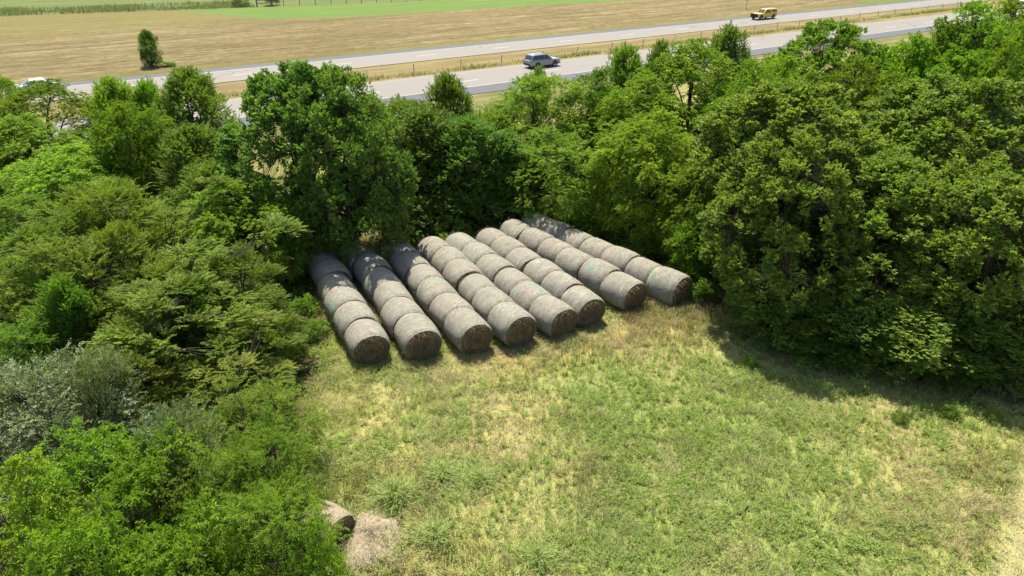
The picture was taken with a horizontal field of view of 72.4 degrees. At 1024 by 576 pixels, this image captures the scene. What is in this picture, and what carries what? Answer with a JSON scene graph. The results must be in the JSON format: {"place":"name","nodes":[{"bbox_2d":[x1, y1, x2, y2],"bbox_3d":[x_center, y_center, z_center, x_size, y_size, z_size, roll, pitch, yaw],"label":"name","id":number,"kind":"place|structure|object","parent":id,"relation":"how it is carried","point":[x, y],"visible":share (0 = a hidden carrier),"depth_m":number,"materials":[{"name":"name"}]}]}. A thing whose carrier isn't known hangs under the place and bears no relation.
{"place":"outdoors","nodes":[
{"label":"outdoors","id":0,"kind":"place"},
{"bbox_2d":[78,493,158,575],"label":"tree","id":1,"kind":"object","parent":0,"point":[129,517],"visible":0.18,"depth_m":19.30,"materials":[{"name":"green plant"}]},
{"bbox_2d":[156,273,236,365],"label":"elm tree","id":2,"kind":"object","parent":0,"point":[191,299],"visible":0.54,"depth_m":28.05,"materials":[{"name":"green plant"}]},
{"bbox_2d":[0,0,440,15],"bbox_3d":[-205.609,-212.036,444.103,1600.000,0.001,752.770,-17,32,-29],"label":"pasture","id":3,"kind":"structure","parent":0,"point":[38,4],"depth_m":169.90,"materials":[{"name":"green plant"}]},
{"bbox_2d":[0,0,255,15],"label":"pasture grass","id":4,"kind":"structure","parent":3,"relation":"on","point":[8,10],"depth_m":155.65,"materials":[{"name":"green plant"}]},
{"bbox_2d":[183,0,636,18],"bbox_3d":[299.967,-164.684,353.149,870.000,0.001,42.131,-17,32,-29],"label":"lawn","id":5,"kind":"structure","parent":0,"point":[332,10],"depth_m":157.93,"materials":[{"name":"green plant"}]},
{"bbox_2d":[0,0,912,84],"bbox_3d":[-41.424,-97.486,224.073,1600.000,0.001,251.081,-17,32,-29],"label":"field","id":6,"kind":"structure","parent":0,"point":[73,47],"depth_m":124.30,"materials":[{"name":"beige plant"}]},
{"bbox_2d":[4,0,928,90],"bbox_3d":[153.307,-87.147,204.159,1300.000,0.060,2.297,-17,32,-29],"label":"road shoulder","id":7,"kind":"object","parent":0,"point":[339,57],"depth_m":109.67},
{"bbox_2d":[3,0,985,102],"bbox_3d":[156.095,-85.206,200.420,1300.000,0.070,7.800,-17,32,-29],"label":"road","id":8,"kind":"structure","parent":0,"point":[224,76],"depth_m":110.51,"materials":[{"name":"grey asphalt"}]},
{"bbox_2d":[0,20,1022,177],"bbox_3d":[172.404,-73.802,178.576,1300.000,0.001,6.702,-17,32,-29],"label":"verge","id":9,"kind":"structure","parent":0,"point":[480,99],"depth_m":82.84,"materials":[{"name":"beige plant"}]},
{"bbox_2d":[0,2,1023,575],"bbox_3d":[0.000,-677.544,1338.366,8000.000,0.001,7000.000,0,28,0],"label":"ground","id":10,"kind":"structure","parent":0,"point":[1008,540],"depth_m":25.56,"materials":[{"name":"green plant"}]},
{"bbox_2d":[0,251,65,352],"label":"locust tree","id":11,"kind":"object","parent":10,"relation":"on","point":[5,296],"visible":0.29,"depth_m":29.70,"materials":[{"name":"green plant"}]},
{"bbox_2d":[0,189,79,286],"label":"locust tree","id":12,"kind":"object","parent":10,"relation":"on","point":[12,203],"visible":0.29,"depth_m":35.20,"materials":[{"name":"green plant"}]},
{"bbox_2d":[0,313,84,428],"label":"locust tree","id":13,"kind":"object","parent":10,"relation":"on","point":[8,333],"visible":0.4,"depth_m":26.00,"materials":[{"name":"green plant"}]},
{"bbox_2d":[0,112,97,210],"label":"walnut tree","id":14,"kind":"object","parent":10,"relation":"on","point":[24,125],"visible":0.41,"depth_m":45.09,"materials":[{"name":"green plant"}]},
{"bbox_2d":[0,78,100,178],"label":"walnut tree","id":15,"kind":"object","parent":10,"relation":"on","point":[18,99],"visible":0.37,"depth_m":48.61,"materials":[{"name":"green plant"}]},
{"bbox_2d":[0,445,115,575],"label":"walnut tree","id":16,"kind":"object","parent":10,"relation":"on","point":[12,543],"visible":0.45,"depth_m":18.22,"materials":[{"name":"green plant"}]},
{"bbox_2d":[0,204,115,345],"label":"cedar tree","id":17,"kind":"object","parent":10,"relation":"on","point":[24,235],"visible":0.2,"depth_m":30.17,"materials":[{"name":"green plant"}]},
{"bbox_2d":[22,272,115,364],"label":"elm tree","id":18,"kind":"object","parent":10,"relation":"on","point":[72,292],"visible":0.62,"depth_m":27.12,"materials":[{"name":"green plant"}]},
{"bbox_2d":[0,141,147,239],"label":"walnut tree","id":19,"kind":"object","parent":10,"relation":"on","point":[74,173],"visible":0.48,"depth_m":40.55,"materials":[{"name":"green plant"}]},
{"bbox_2d":[25,186,135,293],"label":"cedar tree","id":20,"kind":"object","parent":10,"relation":"on","point":[96,218],"visible":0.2,"depth_m":32.60,"materials":[{"name":"green plant"}]},
{"bbox_2d":[0,338,173,535],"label":"silver bush","id":21,"kind":"object","parent":10,"relation":"on","point":[41,426],"visible":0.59,"depth_m":22.62,"materials":[{"name":"green plant"}]},
{"bbox_2d":[6,416,180,569],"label":"walnut tree","id":22,"kind":"object","parent":10,"relation":"on","point":[87,456],"visible":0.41,"depth_m":19.95,"materials":[{"name":"green plant"}]},
{"bbox_2d":[55,264,144,348],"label":"cedar tree","id":23,"kind":"object","parent":10,"relation":"on","point":[96,274],"visible":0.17,"depth_m":28.46,"materials":[{"name":"green plant"}]},
{"bbox_2d":[16,174,193,279],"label":"cedar tree","id":24,"kind":"object","parent":10,"relation":"on","point":[139,207],"visible":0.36,"depth_m":34.00,"materials":[{"name":"green plant"}]},
{"bbox_2d":[17,483,198,575],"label":"walnut tree","id":25,"kind":"object","parent":10,"relation":"on","point":[74,531],"visible":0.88,"depth_m":16.60,"materials":[{"name":"green plant"}]},
{"bbox_2d":[9,230,213,367],"bbox_3d":[-16.397,0.227,30.146,8.558,5.793,8.173,0,28,0],"label":"cedar tree","id":26,"kind":"object","parent":10,"relation":"on","point":[89,247],"visible":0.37,"depth_m":28.68,"materials":[{"name":"green plant"}]},
{"bbox_2d":[69,339,155,463],"bbox_3d":[-13.747,3.832,23.914,2.479,5.180,2.419,-20,34,-34],"label":"silver bush","id":27,"kind":"object","parent":10,"relation":"on","point":[87,375],"visible":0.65,"depth_m":23.26,"materials":[{"name":"green plant"}]},
{"bbox_2d":[81,74,152,177],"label":"elm tree","id":28,"kind":"object","parent":10,"relation":"on","point":[114,89],"visible":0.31,"depth_m":47.92,"materials":[{"name":"green plant"}]},
{"bbox_2d":[79,98,179,208],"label":"walnut tree","id":29,"kind":"object","parent":10,"relation":"on","point":[133,124],"visible":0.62,"depth_m":42.76,"materials":[{"name":"green plant"}]},
{"bbox_2d":[67,341,200,439],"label":"cedar tree","id":30,"kind":"object","parent":10,"relation":"on","point":[162,374],"visible":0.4,"depth_m":25.53,"materials":[{"name":"green plant"}]},
{"bbox_2d":[83,219,185,303],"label":"cedar tree","id":31,"kind":"object","parent":10,"relation":"on","point":[117,227],"visible":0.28,"depth_m":30.83,"materials":[{"name":"green plant"}]},
{"bbox_2d":[97,416,230,575],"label":"walnut tree","id":32,"kind":"object","parent":10,"relation":"on","point":[149,470],"visible":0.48,"depth_m":19.80,"materials":[{"name":"green plant"}]},
{"bbox_2d":[78,265,276,416],"bbox_3d":[-13.483,1.995,27.793,7.543,4.815,7.431,7,28,13],"label":"cedar tree","id":33,"kind":"object","parent":10,"relation":"on","point":[149,300],"visible":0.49,"depth_m":26.97,"materials":[{"name":"green plant"}]},
{"bbox_2d":[120,175,238,271],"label":"cedar tree","id":34,"kind":"object","parent":10,"relation":"on","point":[212,179],"visible":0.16,"depth_m":33.89,"materials":[{"name":"green plant"}]},
{"bbox_2d":[129,392,240,519],"bbox_3d":[-10.317,5.259,22.132,2.905,4.246,3.057,25,36,39],"label":"silver bush","id":35,"kind":"object","parent":10,"relation":"on","point":[166,412],"visible":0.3,"depth_m":21.61,"materials":[{"name":"green plant"}]},
{"bbox_2d":[151,120,243,226],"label":"elm tree","id":36,"kind":"object","parent":10,"relation":"on","point":[192,137],"visible":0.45,"depth_m":40.35,"materials":[{"name":"green plant"}]},
{"bbox_2d":[129,486,275,575],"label":"walnut tree","id":37,"kind":"object","parent":10,"relation":"on","point":[187,549],"visible":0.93,"depth_m":17.42,"materials":[{"name":"green plant"}]},
{"bbox_2d":[148,63,267,162],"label":"elm tree","id":38,"kind":"object","parent":10,"relation":"on","point":[189,83],"visible":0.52,"depth_m":46.61,"materials":[{"name":"green plant"}]},
{"bbox_2d":[104,278,319,413],"bbox_3d":[-11.557,1.833,28.395,6.832,4.552,7.052,-22,35,-36],"label":"cedar tree","id":39,"kind":"object","parent":10,"relation":"on","point":[195,363],"visible":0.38,"depth_m":27.89,"materials":[{"name":"green plant"}]},
{"bbox_2d":[164,159,269,253],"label":"elm tree","id":40,"kind":"object","parent":10,"relation":"on","point":[206,168],"visible":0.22,"depth_m":37.19,"materials":[{"name":"green plant"}]},
{"bbox_2d":[139,212,310,347],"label":"cedar tree","id":41,"kind":"object","parent":10,"relation":"on","point":[273,225],"visible":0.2,"depth_m":30.04,"materials":[{"name":"green plant"}]},
{"bbox_2d":[156,309,300,450],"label":"cedar tree","id":42,"kind":"object","parent":10,"relation":"on","point":[285,366],"visible":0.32,"depth_m":26.29,"materials":[{"name":"green plant"}]},
{"bbox_2d":[162,431,308,575],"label":"locust tree","id":43,"kind":"object","parent":10,"relation":"on","point":[241,486],"visible":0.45,"depth_m":20.00,"materials":[{"name":"green plant"}]},
{"bbox_2d":[173,176,317,285],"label":"walnut tree","id":44,"kind":"object","parent":10,"relation":"on","point":[200,223],"visible":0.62,"depth_m":34.81,"materials":[{"name":"green plant"}]},
{"bbox_2d":[193,240,304,334],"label":"cedar tree","id":45,"kind":"object","parent":10,"relation":"on","point":[219,263],"visible":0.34,"depth_m":31.09,"materials":[{"name":"green plant"}]},
{"bbox_2d":[182,366,340,490],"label":"locust tree","id":46,"kind":"object","parent":10,"relation":"on","point":[236,405],"visible":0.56,"depth_m":23.44,"materials":[{"name":"green plant"}]},
{"bbox_2d":[196,405,333,547],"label":"locust tree","id":47,"kind":"object","parent":10,"relation":"on","point":[273,434],"visible":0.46,"depth_m":20.84,"materials":[{"name":"green plant"}]},
{"bbox_2d":[223,301,311,378],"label":"cedar tree","id":48,"kind":"object","parent":10,"relation":"on","point":[277,329],"visible":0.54,"depth_m":28.87,"materials":[{"name":"green plant"}]},
{"bbox_2d":[203,463,353,575],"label":"locust tree","id":49,"kind":"object","parent":10,"relation":"on","point":[260,500],"visible":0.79,"depth_m":18.47,"materials":[{"name":"green plant"}]},
{"bbox_2d":[213,59,384,254],"bbox_3d":[-11.459,-6.693,37.852,9.088,11.081,8.869,-5,28,-9],"label":"dark oak tree","id":50,"kind":"object","parent":10,"relation":"on","point":[281,85],"visible":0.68,"depth_m":35.79,"materials":[{"name":"green plant"}]},
{"bbox_2d":[277,514,353,575],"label":"walnut tree","id":51,"kind":"object","parent":10,"relation":"on","point":[315,559],"visible":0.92,"depth_m":18.51,"materials":[{"name":"green plant"}]},
{"bbox_2d":[277,64,420,265],"bbox_3d":[-8.585,-6.146,37.063,7.377,10.769,7.712,6,28,11],"label":"dark oak tree","id":52,"kind":"object","parent":10,"relation":"on","point":[397,186],"visible":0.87,"depth_m":35.58,"materials":[{"name":"green plant"}]},
{"bbox_2d":[331,300,378,341],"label":"hay bale","id":53,"kind":"object","parent":10,"relation":"on","point":[347,314],"visible":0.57,"depth_m":31.45,"materials":[{"name":"plant"}]},
{"bbox_2d":[344,317,391,367],"bbox_3d":[-6.349,2.328,30.662,1.877,1.765,2.240,-12,30,-22],"label":"hay bale","id":54,"kind":"object","parent":10,"relation":"on","point":[367,341],"visible":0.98,"depth_m":30.02,"materials":[{"name":"plant"}]},
{"bbox_2d":[330,490,414,575],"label":"hay heap","id":55,"kind":"object","parent":10,"relation":"on","point":[374,524],"visible":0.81,"depth_m":21.51,"materials":[{"name":"beige plant"}]},
{"bbox_2d":[355,465,434,523],"bbox_3d":[-3.874,6.649,23.061,2.651,0.906,2.688,-21,34,-35],"label":"grass clump","id":56,"kind":"object","parent":10,"relation":"on","point":[390,489],"visible":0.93,"depth_m":23.16,"materials":[{"name":"green plant"}]},
{"bbox_2d":[380,294,424,338],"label":"hay bale","id":57,"kind":"object","parent":10,"relation":"on","point":[394,310],"visible":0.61,"depth_m":31.78,"materials":[{"name":"plant"}]},
{"bbox_2d":[391,309,446,363],"bbox_3d":[-4.179,2.125,30.967,1.958,1.839,2.445,-12,30,-22],"label":"hay bale","id":58,"kind":"object","parent":10,"relation":"on","point":[417,335],"visible":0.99,"depth_m":30.28,"materials":[{"name":"plant"}]},
{"bbox_2d":[380,99,471,228],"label":"elm tree","id":59,"kind":"object","parent":10,"relation":"on","point":[420,118],"visible":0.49,"depth_m":41.49,"materials":[{"name":"green plant"}]},
{"bbox_2d":[402,194,453,242],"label":"leafy bush","id":60,"kind":"object","parent":10,"relation":"on","point":[427,220],"visible":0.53,"depth_m":41.36,"materials":[{"name":"green plant"}]},
{"bbox_2d":[397,507,466,559],"bbox_3d":[-2.471,7.508,21.661,2.392,0.677,2.429,0,28,0],"label":"grass clump","id":61,"kind":"object","parent":10,"relation":"on","point":[428,532],"visible":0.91,"depth_m":21.68,"materials":[{"name":"green plant"}]},
{"bbox_2d":[419,71,477,171],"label":"elm tree","id":62,"kind":"object","parent":10,"relation":"on","point":[448,89],"visible":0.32,"depth_m":45.97,"materials":[{"name":"green plant"}]},
{"bbox_2d":[415,112,515,231],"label":"elm tree","id":63,"kind":"object","parent":10,"relation":"on","point":[475,133],"visible":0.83,"depth_m":41.42,"materials":[{"name":"green plant"}]},
{"bbox_2d":[440,306,494,356],"bbox_3d":[-1.969,1.921,31.452,1.909,1.848,2.422,-14,31,-26],"label":"hay bale","id":64,"kind":"object","parent":10,"relation":"on","point":[467,330],"visible":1,"depth_m":30.79,"materials":[{"name":"plant"}]},
{"bbox_2d":[0,139,1021,575],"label":"undergrowth","id":65,"kind":"object","parent":10,"relation":"on","point":[306,367],"visible":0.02,"depth_m":34.95,"materials":[{"name":"green plant"}]},
{"bbox_2d":[484,299,540,349],"bbox_3d":[0.004,1.641,31.990,2.007,1.846,2.265,-16,32,-28],"label":"hay bale","id":66,"kind":"object","parent":10,"relation":"on","point":[512,324],"visible":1,"depth_m":31.36,"materials":[{"name":"plant"}]},
{"bbox_2d":[465,129,562,224],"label":"elm tree","id":67,"kind":"object","parent":10,"relation":"on","point":[510,138],"visible":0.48,"depth_m":42.44,"materials":[{"name":"green plant"}]},
{"bbox_2d":[500,527,574,575],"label":"grass clump","id":68,"kind":"object","parent":10,"relation":"on","point":[539,553],"visible":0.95,"depth_m":20.93,"materials":[{"name":"green plant"}]},
{"bbox_2d":[474,70,605,195],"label":"locust tree","id":69,"kind":"object","parent":10,"relation":"on","point":[517,106],"visible":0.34,"depth_m":45.52,"materials":[{"name":"green plant"}]},
{"bbox_2d":[491,122,607,223],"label":"locust tree","id":70,"kind":"object","parent":10,"relation":"on","point":[569,198],"visible":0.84,"depth_m":41.59,"materials":[{"name":"green plant"}]},
{"bbox_2d":[529,293,579,338],"bbox_3d":[1.903,1.293,32.638,1.866,1.776,2.360,-18,32,-31],"label":"hay bale","id":71,"kind":"object","parent":10,"relation":"on","point":[553,316],"visible":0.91,"depth_m":32.00,"materials":[{"name":"plant"}]},
{"bbox_2d":[558,285,607,327],"bbox_3d":[3.369,0.840,33.588,1.913,1.690,2.208,-15,31,-26],"label":"hay bale","id":72,"kind":"object","parent":10,"relation":"on","point":[587,305],"visible":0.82,"depth_m":32.96,"materials":[{"name":"plant"}]},
{"bbox_2d":[551,66,635,175],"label":"walnut tree","id":73,"kind":"object","parent":10,"relation":"on","point":[596,90],"visible":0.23,"depth_m":46.27,"materials":[{"name":"green plant"}]},
{"bbox_2d":[577,257,620,296],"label":"hay bale","id":74,"kind":"object","parent":10,"relation":"on","point":[592,273],"visible":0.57,"depth_m":35.54,"materials":[{"name":"plant"}]},
{"bbox_2d":[587,41,653,126],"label":"elm tree","id":75,"kind":"object","parent":10,"relation":"on","point":[621,68],"visible":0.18,"depth_m":50.69,"materials":[{"name":"green plant"}]},
{"bbox_2d":[597,271,650,310],"bbox_3d":[5.549,0.151,34.906,1.960,1.757,2.342,-20,33,-33],"label":"hay bale","id":76,"kind":"object","parent":10,"relation":"on","point":[622,290],"visible":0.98,"depth_m":34.28,"materials":[{"name":"plant"}]},
{"bbox_2d":[577,73,692,201],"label":"walnut tree","id":77,"kind":"object","parent":10,"relation":"on","point":[609,109],"visible":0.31,"depth_m":43.60,"materials":[{"name":"green plant"}]},
{"bbox_2d":[581,108,710,245],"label":"walnut tree","id":78,"kind":"object","parent":10,"relation":"on","point":[615,179],"visible":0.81,"depth_m":39.13,"materials":[{"name":"green plant"}]},
{"bbox_2d":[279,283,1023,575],"bbox_3d":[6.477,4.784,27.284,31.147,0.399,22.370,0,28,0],"label":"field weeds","id":79,"kind":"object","parent":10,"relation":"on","point":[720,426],"visible":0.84,"depth_m":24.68,"materials":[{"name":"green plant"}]},
{"bbox_2d":[644,264,695,305],"bbox_3d":[7.911,-0.098,35.305,2.008,1.841,2.304,-23,35,-37],"label":"hay bale","id":80,"kind":"object","parent":10,"relation":"on","point":[668,286],"visible":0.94,"depth_m":34.68,"materials":[{"name":"plant"}]},
{"bbox_2d":[660,218,714,286],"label":"elm tree","id":81,"kind":"object","parent":10,"relation":"on","point":[690,268],"visible":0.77,"depth_m":36.12,"materials":[{"name":"green plant"}]},
{"bbox_2d":[619,38,762,171],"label":"walnut tree","id":82,"kind":"object","parent":10,"relation":"on","point":[678,69],"visible":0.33,"depth_m":45.36,"materials":[{"name":"green plant"}]},
{"bbox_2d":[649,158,737,269],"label":"walnut tree","id":83,"kind":"object","parent":10,"relation":"on","point":[668,222],"visible":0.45,"depth_m":37.02,"materials":[{"name":"green plant"}]},
{"bbox_2d":[693,20,752,103],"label":"elm tree","id":84,"kind":"object","parent":10,"relation":"on","point":[730,35],"visible":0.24,"depth_m":55.73,"materials":[{"name":"green plant"}]},
{"bbox_2d":[688,57,795,213],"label":"walnut tree","id":85,"kind":"object","parent":10,"relation":"on","point":[744,80],"visible":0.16,"depth_m":42.18,"materials":[{"name":"green plant"}]},
{"bbox_2d":[713,267,822,354],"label":"elm tree","id":86,"kind":"object","parent":10,"relation":"on","point":[754,317],"visible":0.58,"depth_m":30.66,"materials":[{"name":"green plant"}]},
{"bbox_2d":[732,51,821,173],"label":"walnut tree","id":87,"kind":"object","parent":10,"relation":"on","point":[787,60],"visible":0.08,"depth_m":44.44,"materials":[{"name":"green plant"}]},
{"bbox_2d":[695,122,874,319],"bbox_3d":[12.403,-2.674,31.776,7.658,9.593,7.913,20,34,33],"label":"oak tree","id":88,"kind":"object","parent":10,"relation":"on","point":[732,263],"visible":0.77,"depth_m":29.80,"materials":[{"name":"green plant"}]},
{"bbox_2d":[685,76,902,266],"bbox_3d":[14.253,-5.390,35.636,11.073,10.857,10.942,10,29,19],"label":"oak tree","id":89,"kind":"object","parent":10,"relation":"on","point":[788,101],"visible":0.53,"depth_m":32.23,"materials":[{"name":"green plant"}]},
{"bbox_2d":[771,279,837,360],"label":"cedar tree","id":90,"kind":"object","parent":10,"relation":"on","point":[821,297],"visible":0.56,"depth_m":29.92,"materials":[{"name":"green plant"}]},
{"bbox_2d":[762,17,886,130],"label":"dark oak tree","id":91,"kind":"object","parent":10,"relation":"on","point":[847,37],"visible":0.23,"depth_m":46.27,"materials":[{"name":"green plant"}]},
{"bbox_2d":[761,286,925,378],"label":"elm tree","id":92,"kind":"object","parent":10,"relation":"on","point":[840,334],"visible":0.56,"depth_m":29.42,"materials":[{"name":"green plant"}]},
{"bbox_2d":[801,50,907,184],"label":"walnut tree","id":93,"kind":"object","parent":10,"relation":"on","point":[834,76],"visible":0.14,"depth_m":40.81,"materials":[{"name":"green plant"}]},
{"bbox_2d":[771,139,983,343],"bbox_3d":[16.202,-1.816,31.250,8.504,8.523,8.403,-8,29,-16],"label":"oak tree","id":94,"kind":"object","parent":10,"relation":"on","point":[913,195],"visible":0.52,"depth_m":29.23,"materials":[{"name":"green plant"}]},
{"bbox_2d":[841,30,961,186],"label":"walnut tree","id":95,"kind":"object","parent":10,"relation":"on","point":[905,48],"visible":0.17,"depth_m":43.52,"materials":[{"name":"green plant"}]},
{"bbox_2d":[825,287,985,387],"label":"elm tree","id":96,"kind":"object","parent":10,"relation":"on","point":[933,351],"visible":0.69,"depth_m":28.26,"materials":[{"name":"green plant"}]},
{"bbox_2d":[807,71,1023,290],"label":"oak tree","id":97,"kind":"object","parent":10,"relation":"on","point":[916,134],"visible":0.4,"depth_m":32.69,"materials":[{"name":"green plant"}]},
{"bbox_2d":[894,15,989,144],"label":"walnut tree","id":98,"kind":"object","parent":10,"relation":"on","point":[957,27],"visible":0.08,"depth_m":43.00,"materials":[{"name":"green plant"}]},
{"bbox_2d":[868,291,1023,399],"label":"elm tree","id":99,"kind":"object","parent":10,"relation":"on","point":[982,339],"visible":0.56,"depth_m":28.07,"materials":[{"name":"green plant"}]},
{"bbox_2d":[880,150,1023,357],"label":"oak tree","id":100,"kind":"object","parent":10,"relation":"on","point":[991,179],"visible":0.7,"depth_m":28.07,"materials":[{"name":"green plant"}]},
{"bbox_2d":[884,0,1023,206],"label":"walnut tree","id":101,"kind":"object","parent":10,"relation":"on","point":[996,29],"visible":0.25,"depth_m":41.40,"materials":[{"name":"green plant"}]},
{"bbox_2d":[939,17,1023,227],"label":"walnut tree","id":102,"kind":"object","parent":10,"relation":"on","point":[1006,53],"visible":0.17,"depth_m":38.24,"materials":[{"name":"green plant"}]},
{"bbox_2d":[960,290,1023,397],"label":"elm tree","id":103,"kind":"object","parent":10,"relation":"on","point":[1017,314],"visible":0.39,"depth_m":28.00,"materials":[{"name":"green plant"}]},
{"bbox_2d":[11,0,1013,123],"bbox_3d":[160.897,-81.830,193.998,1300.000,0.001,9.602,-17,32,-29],"label":"median","id":104,"kind":"object","parent":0,"point":[456,64],"depth_m":104.05,"materials":[{"name":"beige plant"}]},
{"bbox_2d":[34,17,1014,153],"bbox_3d":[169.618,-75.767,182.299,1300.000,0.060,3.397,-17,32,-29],"label":"road shoulder","id":105,"kind":"object","parent":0,"point":[487,88],"depth_m":88.01},
{"bbox_2d":[35,7,1022,140],"bbox_3d":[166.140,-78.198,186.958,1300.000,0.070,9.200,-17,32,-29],"label":"road","id":106,"kind":"structure","parent":0,"point":[385,89],"depth_m":91.58,"materials":[{"name":"grey asphalt"}]},
{"bbox_2d":[165,3,988,102],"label":"roadside grass","id":107,"kind":"structure","parent":0,"point":[584,52],"depth_m":103.39,"materials":[{"name":"green plant"}]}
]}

